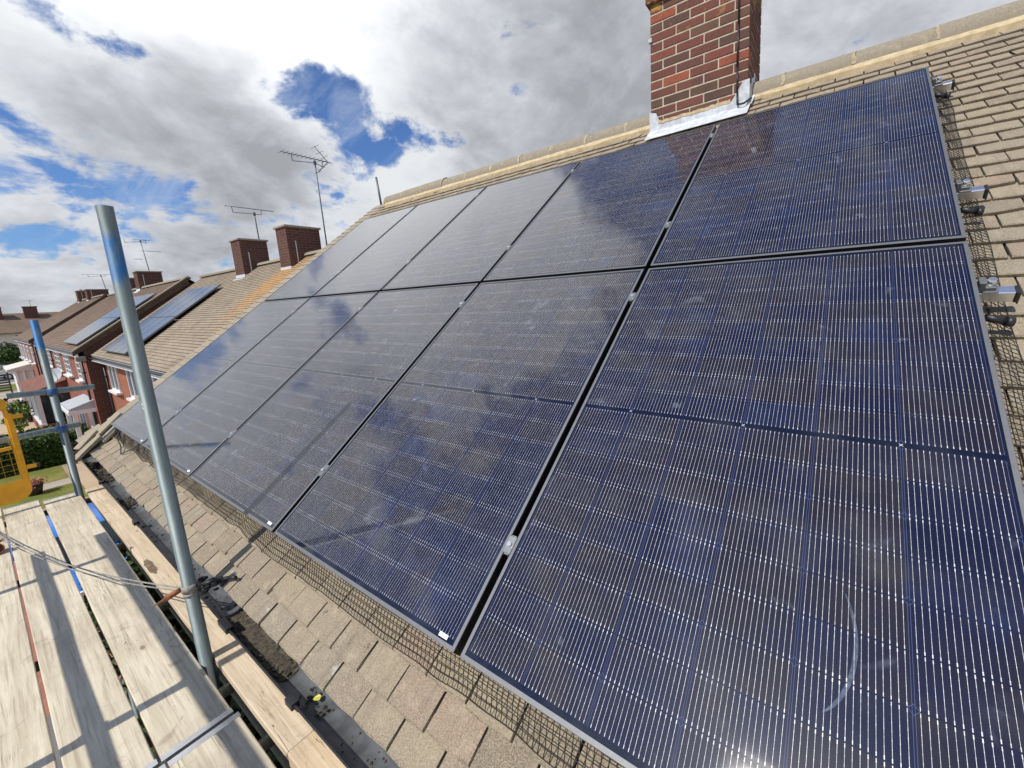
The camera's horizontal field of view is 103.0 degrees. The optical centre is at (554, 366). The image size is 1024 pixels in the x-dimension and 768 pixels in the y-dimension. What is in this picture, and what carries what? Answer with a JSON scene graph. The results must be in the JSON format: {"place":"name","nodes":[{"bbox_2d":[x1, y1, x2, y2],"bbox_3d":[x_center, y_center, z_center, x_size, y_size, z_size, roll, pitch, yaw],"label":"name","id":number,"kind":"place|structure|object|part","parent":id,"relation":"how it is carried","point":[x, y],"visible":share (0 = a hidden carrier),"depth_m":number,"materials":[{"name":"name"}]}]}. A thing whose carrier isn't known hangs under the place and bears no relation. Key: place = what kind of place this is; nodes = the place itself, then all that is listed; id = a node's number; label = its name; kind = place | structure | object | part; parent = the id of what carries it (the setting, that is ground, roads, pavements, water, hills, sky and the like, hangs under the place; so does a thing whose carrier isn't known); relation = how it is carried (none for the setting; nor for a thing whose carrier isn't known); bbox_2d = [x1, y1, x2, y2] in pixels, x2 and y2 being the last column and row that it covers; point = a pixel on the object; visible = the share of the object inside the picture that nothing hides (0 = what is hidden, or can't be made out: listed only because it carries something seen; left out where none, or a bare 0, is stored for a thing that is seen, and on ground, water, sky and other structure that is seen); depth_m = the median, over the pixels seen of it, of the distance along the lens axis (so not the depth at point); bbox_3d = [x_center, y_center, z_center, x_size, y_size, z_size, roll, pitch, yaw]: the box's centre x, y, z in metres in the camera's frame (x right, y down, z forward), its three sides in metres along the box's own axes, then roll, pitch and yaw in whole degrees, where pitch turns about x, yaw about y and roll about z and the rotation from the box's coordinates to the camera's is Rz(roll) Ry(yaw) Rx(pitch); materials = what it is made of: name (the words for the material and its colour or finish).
{"place":"outdoors","nodes":[
{"label":"outdoors","id":0,"kind":"place"},
{"bbox_2d":[0,367,13,379],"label":"parked car","id":1,"kind":"object","parent":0,"point":[3,371],"visible":0.14,"depth_m":41.00,"materials":[{"name":"white paint"}]},
{"bbox_2d":[0,384,16,391],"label":"lawn","id":2,"kind":"structure","parent":0,"point":[14,387],"depth_m":35.79,"materials":[{"name":"green plant"}]},
{"bbox_2d":[0,391,27,425],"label":"drive","id":3,"kind":"structure","parent":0,"point":[2,395],"depth_m":30.12,"materials":[{"name":"concrete"}]},
{"bbox_2d":[0,372,12,392],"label":"slatted fence","id":4,"kind":"object","parent":3,"relation":"on","point":[9,382],"visible":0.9,"depth_m":31.95,"materials":[{"name":"grey paint"}]},
{"bbox_2d":[3,361,34,402],"bbox_3d":[-36.845,1.183,28.081,4.600,2.880,1.070,4,12,35],"label":"white porch","id":5,"kind":"object","parent":3,"relation":"on","point":[22,370],"visible":0.59,"depth_m":26.92,"materials":[{"name":"paint"}]},
{"bbox_2d":[0,420,36,434],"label":"paving","id":6,"kind":"structure","parent":0,"point":[3,429],"depth_m":21.77,"materials":[{"name":"concrete"}]},
{"bbox_2d":[0,400,33,431],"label":"shrub","id":7,"kind":"object","parent":6,"relation":"on","point":[26,409],"visible":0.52,"depth_m":20.37,"materials":[{"name":"green plant"}]},
{"bbox_2d":[8,399,32,421],"bbox_3d":[-29.601,2.494,22.801,1.590,1.397,1.265,-5,10,-13],"label":"shrub","id":8,"kind":"object","parent":6,"relation":"on","point":[20,403],"visible":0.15,"depth_m":22.64,"materials":[{"name":"green plant"}]},
{"bbox_2d":[17,374,73,427],"bbox_3d":[-25.849,1.933,20.637,6.200,2.800,1.220,4,12,35],"label":"glazed porch","id":9,"kind":"object","parent":6,"relation":"on","point":[42,409],"visible":0.56,"depth_m":19.15,"materials":[{"name":"white plastic"}]},
{"bbox_2d":[0,306,57,351],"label":"house","id":10,"kind":"structure","parent":0,"point":[12,325],"depth_m":58.40,"materials":[{"name":"brown tile"}]},
{"bbox_2d":[0,465,68,484],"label":"lawn","id":11,"kind":"structure","parent":0,"point":[55,473],"depth_m":14.79,"materials":[{"name":"green plant"}]},
{"bbox_2d":[0,483,87,518],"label":"lawn","id":12,"kind":"structure","parent":0,"point":[55,492],"depth_m":13.06,"materials":[{"name":"green plant"}]},
{"bbox_2d":[28,475,47,496],"bbox_3d":[-16.836,3.881,13.128,0.820,0.564,0.719,4,12,35],"label":"flower pot","id":13,"kind":"object","parent":12,"relation":"on","point":[37,486],"visible":0.52,"depth_m":13.10,"materials":[{"name":"brown"}]},
{"bbox_2d":[0,390,88,538],"bbox_3d":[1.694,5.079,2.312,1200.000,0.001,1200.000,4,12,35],"label":"ground","id":14,"kind":"structure","parent":0,"point":[65,467],"depth_m":15.28,"materials":[{"name":"concrete"}]},
{"bbox_2d":[0,342,19,361],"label":"tree","id":15,"kind":"object","parent":14,"relation":"on","point":[8,345],"visible":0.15,"depth_m":52.11,"materials":[{"name":"green plant"}]},
{"bbox_2d":[0,348,22,362],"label":"shrub","id":16,"kind":"object","parent":14,"relation":"on","point":[7,355],"visible":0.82,"depth_m":49.64,"materials":[{"name":"green plant"}]},
{"bbox_2d":[0,422,88,477],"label":"hedge","id":17,"kind":"object","parent":14,"relation":"on","point":[45,450],"visible":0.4,"depth_m":15.48,"materials":[{"name":"green plant"}]},
{"bbox_2d":[14,289,108,376],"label":"house","id":18,"kind":"structure","parent":14,"relation":"on","point":[87,299],"depth_m":27.10,"materials":[{"name":"red brick"}]},
{"bbox_2d":[20,344,25,358],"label":"window","id":19,"kind":"structure","parent":18,"relation":"in","point":[20,344],"depth_m":29.38,"materials":[{"name":"white plastic"}]},
{"bbox_2d":[23,345,28,360],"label":"window","id":20,"kind":"structure","parent":18,"relation":"in","point":[24,347],"depth_m":27.93,"materials":[{"name":"white plastic"}]},
{"bbox_2d":[26,346,32,362],"bbox_3d":[-34.636,-0.799,26.683,1.340,1.070,0.158,4,12,35],"label":"window","id":21,"kind":"structure","parent":18,"relation":"in","point":[27,348],"depth_m":26.49,"materials":[{"name":"white plastic"}]},
{"bbox_2d":[30,347,35,364],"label":"window","id":22,"kind":"structure","parent":18,"relation":"in","point":[34,363],"depth_m":25.04,"materials":[{"name":"white plastic"}]},
{"bbox_2d":[81,274,109,288],"bbox_3d":[-32.147,-6.017,29.262,0.600,1.195,2.400,4,12,35],"label":"tv aerial","id":23,"kind":"object","parent":18,"relation":"attached to","point":[97,274],"visible":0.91,"depth_m":28.90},
{"bbox_2d":[33,271,194,437],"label":"house","id":24,"kind":"structure","parent":14,"relation":"on","point":[76,366],"depth_m":16.41,"materials":[{"name":"red brick"}]},
{"bbox_2d":[46,349,52,368],"bbox_3d":[-26.564,-0.396,21.315,1.540,0.970,0.158,4,12,35],"label":"window","id":25,"kind":"structure","parent":24,"relation":"in","point":[47,351],"depth_m":21.38,"materials":[{"name":"white plastic"}]},
{"bbox_2d":[51,368,63,381],"bbox_3d":[-23.116,0.403,18.788,0.567,0.615,0.481,-12,13,-42],"label":"satellite dish","id":26,"kind":"object","parent":24,"relation":"attached to","point":[57,373],"visible":0.51,"depth_m":18.83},
{"bbox_2d":[53,351,64,372],"bbox_3d":[-23.851,-0.215,19.446,1.940,0.970,0.158,4,12,35],"label":"window","id":27,"kind":"structure","parent":24,"relation":"in","point":[56,355],"depth_m":19.41,"materials":[{"name":"white plastic"}]},
{"bbox_2d":[62,354,73,377],"bbox_3d":[-21.220,-0.040,17.633,1.740,0.970,0.158,4,12,35],"label":"window","id":28,"kind":"structure","parent":24,"relation":"in","point":[69,374],"depth_m":17.60,"materials":[{"name":"white plastic"}]},
{"bbox_2d":[74,357,84,382],"bbox_3d":[-18.630,0.133,15.848,1.040,0.970,0.158,4,12,35],"label":"window","id":29,"kind":"structure","parent":24,"relation":"in","point":[81,379],"depth_m":15.92,"materials":[{"name":"white plastic"}]},
{"bbox_2d":[63,318,102,342],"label":"solar panel","id":30,"kind":"object","parent":24,"relation":"attached to","point":[82,330],"visible":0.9,"depth_m":17.06,"materials":[{"name":"blue"}]},
{"bbox_2d":[79,413,89,428],"bbox_3d":[-20.490,2.417,17.693,1.800,1.100,0.047,4,12,35],"label":"window","id":31,"kind":"structure","parent":24,"relation":"in","point":[83,417],"depth_m":17.61,"materials":[{"name":"glass"}]},
{"bbox_2d":[66,318,106,343],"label":"solar panel","id":32,"kind":"object","parent":24,"relation":"attached to","point":[86,330],"visible":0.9,"depth_m":16.53,"materials":[{"name":"blue"}]},
{"bbox_2d":[70,318,111,343],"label":"solar panel","id":33,"kind":"object","parent":24,"relation":"attached to","point":[89,331],"visible":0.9,"depth_m":15.99,"materials":[{"name":"blue"}]},
{"bbox_2d":[88,412,95,427],"bbox_3d":[-18.390,2.630,16.261,0.900,1.950,0.046,4,12,35],"label":"front door","id":34,"kind":"structure","parent":24,"relation":"in","point":[91,417],"depth_m":16.08,"materials":[{"name":"white plastic"}]},
{"bbox_2d":[73,317,117,344],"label":"solar panel","id":35,"kind":"object","parent":24,"relation":"attached to","point":[93,332],"visible":1,"depth_m":15.37,"materials":[{"name":"blue"}]},
{"bbox_2d":[101,296,137,317],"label":"solar panel","id":36,"kind":"object","parent":24,"relation":"attached to","point":[109,313],"visible":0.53,"depth_m":17.73,"materials":[{"name":"blue"}]},
{"bbox_2d":[105,295,142,317],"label":"solar panel","id":37,"kind":"object","parent":24,"relation":"attached to","point":[116,311],"visible":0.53,"depth_m":17.27,"materials":[{"name":"blue"}]},
{"bbox_2d":[109,294,148,317],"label":"solar panel","id":38,"kind":"object","parent":24,"relation":"attached to","point":[136,301],"visible":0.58,"depth_m":16.86,"materials":[{"name":"blue"}]},
{"bbox_2d":[114,293,156,317],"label":"solar panel","id":39,"kind":"object","parent":24,"relation":"attached to","point":[144,299],"visible":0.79,"depth_m":16.34,"materials":[{"name":"blue"}]},
{"bbox_2d":[124,239,155,270],"bbox_3d":[-22.190,-5.817,22.021,0.500,2.035,1.360,4,12,35],"label":"tv aerial","id":40,"kind":"object","parent":24,"relation":"attached to","point":[143,250],"visible":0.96,"depth_m":21.92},
{"bbox_2d":[73,0,1023,767],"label":"house","id":41,"kind":"structure","parent":14,"relation":"on","point":[395,706],"depth_m":1.89,"materials":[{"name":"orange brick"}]},
{"bbox_2d":[116,430,138,453],"bbox_3d":[-3.635,0.649,3.435,0.724,0.150,0.099,4,12,35],"label":"loose cable","id":42,"kind":"object","parent":41,"relation":"on","point":[121,447],"visible":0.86,"depth_m":3.41,"materials":[{"name":"black plastic"}]},
{"bbox_2d":[111,298,309,444],"bbox_3d":[-3.217,-0.064,3.854,1.129,0.036,1.725,4,49,35],"label":"solar panel","id":43,"kind":"object","parent":41,"relation":"attached to","point":[189,381],"visible":0.92,"depth_m":3.78,"materials":[{"name":"blue glass"}]},
{"bbox_2d":[85,462,386,767],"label":"gutter debris","id":44,"kind":"object","parent":41,"relation":"on","point":[93,466],"visible":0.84,"depth_m":1.76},
{"bbox_2d":[142,292,377,476],"bbox_3d":[-2.268,-0.001,3.200,1.129,0.036,1.725,4,49,35],"label":"solar panel","id":45,"kind":"object","parent":41,"relation":"attached to","point":[204,424],"visible":0.85,"depth_m":3.08,"materials":[{"name":"blue glass"}]},
{"bbox_2d":[226,608,298,681],"bbox_3d":[-1.233,1.136,1.681,0.590,0.032,0.083,4,12,35],"label":"gutter silt","id":46,"kind":"object","parent":41,"relation":"on","point":[265,645],"visible":0.92,"depth_m":1.65,"materials":[{"name":"soil"}]},
{"bbox_2d":[313,694,320,700],"bbox_3d":[-0.825,1.152,1.410,0.026,0.006,0.021,-7,10,-21],"label":"fallen leaf","id":47,"kind":"object","parent":41,"relation":"on","point":[317,697],"visible":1,"depth_m":1.41,"materials":[{"name":"yellow"}]},
{"bbox_2d":[190,283,478,532],"bbox_3d":[-1.319,0.062,2.546,1.129,0.036,1.725,4,49,35],"label":"solar panel","id":48,"kind":"object","parent":41,"relation":"attached to","point":[279,449],"visible":0.92,"depth_m":2.38,"materials":[{"name":"blue glass"}]},
{"bbox_2d":[175,409,517,556],"bbox_3d":[-1.508,0.495,2.262,5.890,0.122,0.134,4,12,35],"label":"mounting rail","id":49,"kind":"object","parent":41,"relation":"attached to","point":[509,545],"visible":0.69,"depth_m":1.26,"materials":[{"name":"metal"}]},
{"bbox_2d":[113,427,618,767],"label":"wire mesh","id":50,"kind":"object","parent":41,"relation":"on","point":[199,491],"visible":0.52,"depth_m":1.34,"materials":[{"name":"metal"}]},
{"bbox_2d":[375,177,381,204],"bbox_3d":[-2.806,-2.780,6.495,0.091,0.484,0.032,4,12,35],"label":"mast stub","id":51,"kind":"object","parent":41,"relation":"attached to","point":[377,184],"visible":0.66,"depth_m":6.48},
{"bbox_2d":[274,269,645,655],"bbox_3d":[-0.371,0.126,1.892,1.129,0.036,1.725,4,49,35],"label":"solar panel","id":52,"kind":"object","parent":41,"relation":"attached to","point":[413,507],"visible":1,"depth_m":1.67,"materials":[{"name":"blue glass"}]},
{"bbox_2d":[291,277,1021,314],"bbox_3d":[-1.005,-0.384,2.906,5.890,0.122,0.134,4,12,35],"label":"mounting rail","id":53,"kind":"object","parent":41,"relation":"attached to","point":[990,290],"visible":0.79,"depth_m":1.24,"materials":[{"name":"metal"}]},
{"bbox_2d":[337,178,988,274],"bbox_3d":[-0.746,-0.838,3.239,5.890,0.122,0.134,4,12,35],"label":"mounting rail","id":54,"kind":"object","parent":41,"relation":"attached to","point":[965,190],"visible":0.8,"depth_m":1.58,"materials":[{"name":"metal"}]},
{"bbox_2d":[265,205,416,300],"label":"solar panel","id":55,"kind":"object","parent":54,"relation":"attached to","point":[315,276],"visible":0.85,"depth_m":4.69,"materials":[{"name":"blue glass"}]},
{"bbox_2d":[314,187,485,296],"bbox_3d":[-1.536,-1.282,4.139,1.129,0.035,1.725,4,49,35],"label":"solar panel","id":56,"kind":"object","parent":54,"relation":"attached to","point":[378,265],"visible":0.87,"depth_m":4.03,"materials":[{"name":"blue glass"}]},
{"bbox_2d":[382,161,580,290],"bbox_3d":[-0.587,-1.219,3.485,1.129,0.035,1.725,4,49,35],"label":"solar panel","id":57,"kind":"object","parent":54,"relation":"attached to","point":[479,234],"visible":0.87,"depth_m":3.35,"materials":[{"name":"blue glass"}]},
{"bbox_2d":[483,124,715,282],"bbox_3d":[0.362,-1.155,2.831,1.129,0.035,1.725,4,49,35],"label":"solar panel","id":58,"kind":"object","parent":54,"relation":"attached to","point":[613,211],"visible":0.94,"depth_m":2.67,"materials":[{"name":"blue glass"}]},
{"bbox_2d":[650,67,966,267],"bbox_3d":[1.310,-1.092,2.177,1.129,0.035,1.725,4,49,35],"label":"solar panel","id":59,"kind":"object","parent":54,"relation":"attached to","point":[867,166],"visible":0.94,"depth_m":1.98,"materials":[{"name":"blue glass"}]},
{"bbox_2d":[406,75,954,214],"bbox_3d":[-0.264,-1.681,3.856,5.890,0.122,0.134,4,12,35],"label":"mounting rail","id":60,"kind":"object","parent":41,"relation":"attached to","point":[939,85],"visible":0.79,"depth_m":2.19,"materials":[{"name":"metal"}]},
{"bbox_2d":[460,241,1023,767],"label":"solar panel","id":61,"kind":"object","parent":41,"relation":"attached to","point":[774,519],"visible":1,"depth_m":1.01,"materials":[{"name":"blue glass"}]},
{"bbox_2d":[931,78,1023,485],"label":"wire mesh","id":62,"kind":"object","parent":41,"relation":"attached to","point":[1006,321],"visible":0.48,"depth_m":1.40,"materials":[{"name":"metal"}]},
{"label":"lawn","id":63,"kind":"structure","parent":14,"relation":"on","visible":0},
{"bbox_2d":[0,359,22,364],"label":"hedge","id":64,"kind":"object","parent":63,"relation":"on","point":[7,363],"visible":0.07,"depth_m":48.76,"materials":[{"name":"green plant"}]},
{"bbox_2d":[43,478,71,489],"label":"path","id":65,"kind":"structure","parent":0,"point":[56,483],"depth_m":13.97,"materials":[{"name":"concrete"}]},
{"bbox_2d":[13,563,120,716],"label":"driveway","id":66,"kind":"structure","parent":0,"point":[44,698],"depth_m":6.77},
{"bbox_2d":[8,502,126,603],"bbox_3d":[-9.959,3.830,8.758,4.446,1.459,1.780,2,11,29],"label":"parked car","id":67,"kind":"object","parent":66,"relation":"on","point":[106,526],"visible":0.02,"depth_m":8.29,"materials":[{"name":"blue paint"}]},
{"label":"windows","id":68,"kind":"part","parent":67,"relation":"part of","materials":[{"name":"black glass"}]},
{"bbox_2d":[47,677,125,767],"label":"yard","id":69,"kind":"structure","parent":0,"point":[55,747],"depth_m":5.37,"materials":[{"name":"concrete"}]},
{"bbox_2d":[29,320,150,748],"bbox_3d":[-4.241,2.322,3.864,0.081,5.502,0.076,4,12,35],"label":"scaffold pole","id":70,"kind":"object","parent":69,"relation":"on","point":[52,392],"visible":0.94,"depth_m":3.52,"materials":[{"name":"metal"}]},
{"bbox_2d":[0,422,81,443],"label":"scaffold pole","id":71,"kind":"object","parent":70,"relation":"attached to","point":[37,433],"visible":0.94,"depth_m":3.47,"materials":[{"name":"metal"}]},
{"bbox_2d":[6,384,94,398],"bbox_3d":[-4.353,0.212,3.522,0.100,0.080,0.487,4,12,35],"label":"scaffold pole","id":72,"kind":"object","parent":70,"relation":"attached to","point":[42,391],"visible":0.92,"depth_m":3.48,"materials":[{"name":"metal"}]},
{"bbox_2d":[0,398,39,506],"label":"safety gate","id":73,"kind":"structure","parent":72,"relation":"attached to","point":[15,491],"depth_m":3.37,"materials":[{"name":"metal"}]},
{"bbox_2d":[95,205,237,688],"bbox_3d":[-1.488,2.297,2.024,0.324,5.892,0.120,-4,10,-9],"label":"scaffold pole","id":74,"kind":"object","parent":69,"relation":"on","point":[191,587],"visible":1,"depth_m":1.66,"materials":[{"name":"galvanised steel"},{"name":"blue paint"}]},
{"bbox_2d":[0,536,179,590],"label":"tie wire","id":75,"kind":"object","parent":74,"relation":"attached to","point":[91,570],"visible":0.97,"depth_m":2.19,"materials":[{"name":"metal"}]},
{"bbox_2d":[92,502,290,767],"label":"scaffold pole","id":76,"kind":"object","parent":74,"relation":"attached to","point":[283,760],"visible":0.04,"depth_m":1.77,"materials":[{"name":"metal"}]},
{"bbox_2d":[4,498,91,527],"bbox_3d":[-4.500,1.298,3.301,0.048,0.048,1.330,4,12,35],"label":"scaffold pole","id":77,"kind":"object","parent":76,"relation":"on","point":[87,500],"depth_m":3.66,"materials":[{"name":"metal"}]},
{"bbox_2d":[0,508,57,767],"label":"scaffold board","id":78,"kind":"object","parent":77,"relation":"on","point":[25,739],"visible":0.99,"depth_m":1.73,"materials":[{"name":"wood"}]},
{"bbox_2d":[0,539,4,552],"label":"loose coupler","id":79,"kind":"object","parent":78,"relation":"on","point":[2,547],"visible":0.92,"depth_m":2.79,"materials":[{"name":"metal"}]},
{"bbox_2d":[17,542,126,587],"bbox_3d":[-3.381,1.373,2.531,0.048,0.048,1.330,4,12,35],"label":"scaffold pole","id":80,"kind":"object","parent":76,"relation":"on","point":[121,546],"depth_m":2.89,"materials":[{"name":"metal"}]},
{"bbox_2d":[35,601,171,671],"bbox_3d":[-2.477,1.433,1.908,0.048,0.048,1.330,4,12,35],"label":"scaffold pole","id":81,"kind":"object","parent":76,"relation":"on","point":[164,605],"depth_m":2.27,"materials":[{"name":"metal"}]},
{"bbox_2d":[145,682,235,747],"bbox_3d":[-1.696,1.485,1.369,0.048,0.048,1.330,4,12,35],"label":"scaffold pole","id":82,"kind":"object","parent":76,"relation":"on","point":[226,690],"depth_m":1.74,"materials":[{"name":"metal"}]},
{"bbox_2d":[3,500,158,767],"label":"scaffold board","id":83,"kind":"object","parent":82,"relation":"on","point":[95,723],"visible":0.97,"depth_m":1.85,"materials":[{"name":"wood"}]},
{"bbox_2d":[85,485,313,759],"bbox_3d":[-2.604,1.259,2.696,4.160,0.040,0.222,4,12,35],"label":"scaffold board","id":84,"kind":"object","parent":76,"relation":"on","point":[284,726],"visible":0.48,"depth_m":1.88,"materials":[{"name":"beige"}]},
{"bbox_2d":[258,734,274,751],"bbox_3d":[-1.367,1.507,1.143,0.048,0.048,1.330,4,12,35],"label":"scaffold pole","id":85,"kind":"object","parent":76,"relation":"on","point":[266,742],"depth_m":1.52,"materials":[{"name":"metal"}]},
{"bbox_2d":[167,712,275,767],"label":"scaffold board","id":86,"kind":"object","parent":85,"relation":"on","point":[231,742],"visible":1,"depth_m":1.45,"materials":[{"name":"wood"}]},
{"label":"scaffold pole","id":87,"kind":"object","parent":76,"relation":"on","visible":0},
{"bbox_2d":[288,731,345,767],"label":"scaffold board","id":88,"kind":"object","parent":87,"relation":"on","point":[312,750],"visible":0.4,"depth_m":1.42,"materials":[{"name":"wood"}]},
{"bbox_2d":[71,540,282,767],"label":"shrubbery","id":89,"kind":"object","parent":69,"relation":"on","point":[190,645],"visible":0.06,"depth_m":3.64,"materials":[{"name":"green plant"}]},
{"bbox_2d":[76,460,98,488],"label":"paving","id":90,"kind":"structure","parent":0,"point":[88,479],"depth_m":14.44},
{"bbox_2d":[71,442,79,463],"bbox_3d":[-18.637,3.352,16.122,0.370,0.800,0.700,4,12,35],"label":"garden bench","id":91,"kind":"object","parent":90,"relation":"on","point":[74,452],"visible":0.15,"depth_m":15.92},
{"bbox_2d":[43,492,233,767],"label":"scaffold board","id":92,"kind":"object","parent":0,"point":[180,703],"visible":0.91,"depth_m":1.95,"materials":[{"name":"wood"}]},
{"bbox_2d":[87,224,321,412],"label":"house","id":93,"kind":"structure","parent":0,"point":[252,277],"depth_m":12.06,"materials":[{"name":"tile"}]},
{"bbox_2d":[107,365,122,394],"bbox_3d":[-15.546,0.439,14.264,1.440,1.030,0.158,4,12,35],"label":"window","id":94,"kind":"structure","parent":93,"relation":"in","point":[116,389],"depth_m":14.26,"materials":[{"name":"white plastic"}]},
{"bbox_2d":[102,318,151,351],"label":"solar panel","id":95,"kind":"object","parent":93,"relation":"attached to","point":[113,343],"visible":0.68,"depth_m":13.91,"materials":[{"name":"blue"}]},
{"bbox_2d":[125,370,137,401],"bbox_3d":[-13.161,0.598,12.621,1.340,1.030,0.158,4,12,35],"label":"window","id":96,"kind":"structure","parent":93,"relation":"in","point":[130,378],"depth_m":12.86,"materials":[{"name":"white plastic"}]},
{"bbox_2d":[107,318,157,351],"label":"solar panel","id":97,"kind":"object","parent":93,"relation":"attached to","point":[122,341],"visible":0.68,"depth_m":13.49,"materials":[{"name":"blue"}]},
{"bbox_2d":[112,317,166,352],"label":"solar panel","id":98,"kind":"object","parent":93,"relation":"attached to","point":[143,331],"visible":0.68,"depth_m":13.07,"materials":[{"name":"blue"}]},
{"bbox_2d":[118,317,175,354],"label":"solar panel","id":99,"kind":"object","parent":93,"relation":"attached to","point":[156,328],"visible":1,"depth_m":12.54,"materials":[{"name":"blue"}]},
{"bbox_2d":[147,288,194,317],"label":"solar panel","id":100,"kind":"object","parent":93,"relation":"attached to","point":[160,310],"visible":0.79,"depth_m":14.90,"materials":[{"name":"blue"}]},
{"bbox_2d":[154,287,201,317],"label":"solar panel","id":101,"kind":"object","parent":93,"relation":"attached to","point":[173,305],"visible":0.79,"depth_m":14.39,"materials":[{"name":"blue"}]},
{"bbox_2d":[161,286,209,316],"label":"solar panel","id":102,"kind":"object","parent":93,"relation":"attached to","point":[184,302],"visible":0.79,"depth_m":13.88,"materials":[{"name":"blue"}]},
{"bbox_2d":[168,284,220,316],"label":"solar panel","id":103,"kind":"object","parent":93,"relation":"attached to","point":[193,301],"visible":0.9,"depth_m":13.31,"materials":[{"name":"blue"}]},
{"bbox_2d":[224,205,273,238],"bbox_3d":[-10.240,-4.746,13.731,0.399,1.118,1.400,4,12,35],"label":"tv aerial","id":104,"kind":"object","parent":93,"relation":"attached to","point":[254,214],"visible":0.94,"depth_m":13.69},
{"bbox_2d":[278,145,329,245],"bbox_3d":[-6.938,-4.658,11.701,0.440,3.287,1.360,4,12,35],"label":"tv aerial","id":105,"kind":"object","parent":93,"relation":"attached to","point":[315,163],"visible":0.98,"depth_m":11.76,"materials":[{"name":"metal"}]},
{"bbox_2d":[0,0,1016,313],"label":"sky","id":106,"kind":"structure","parent":0,"point":[166,114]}
]}

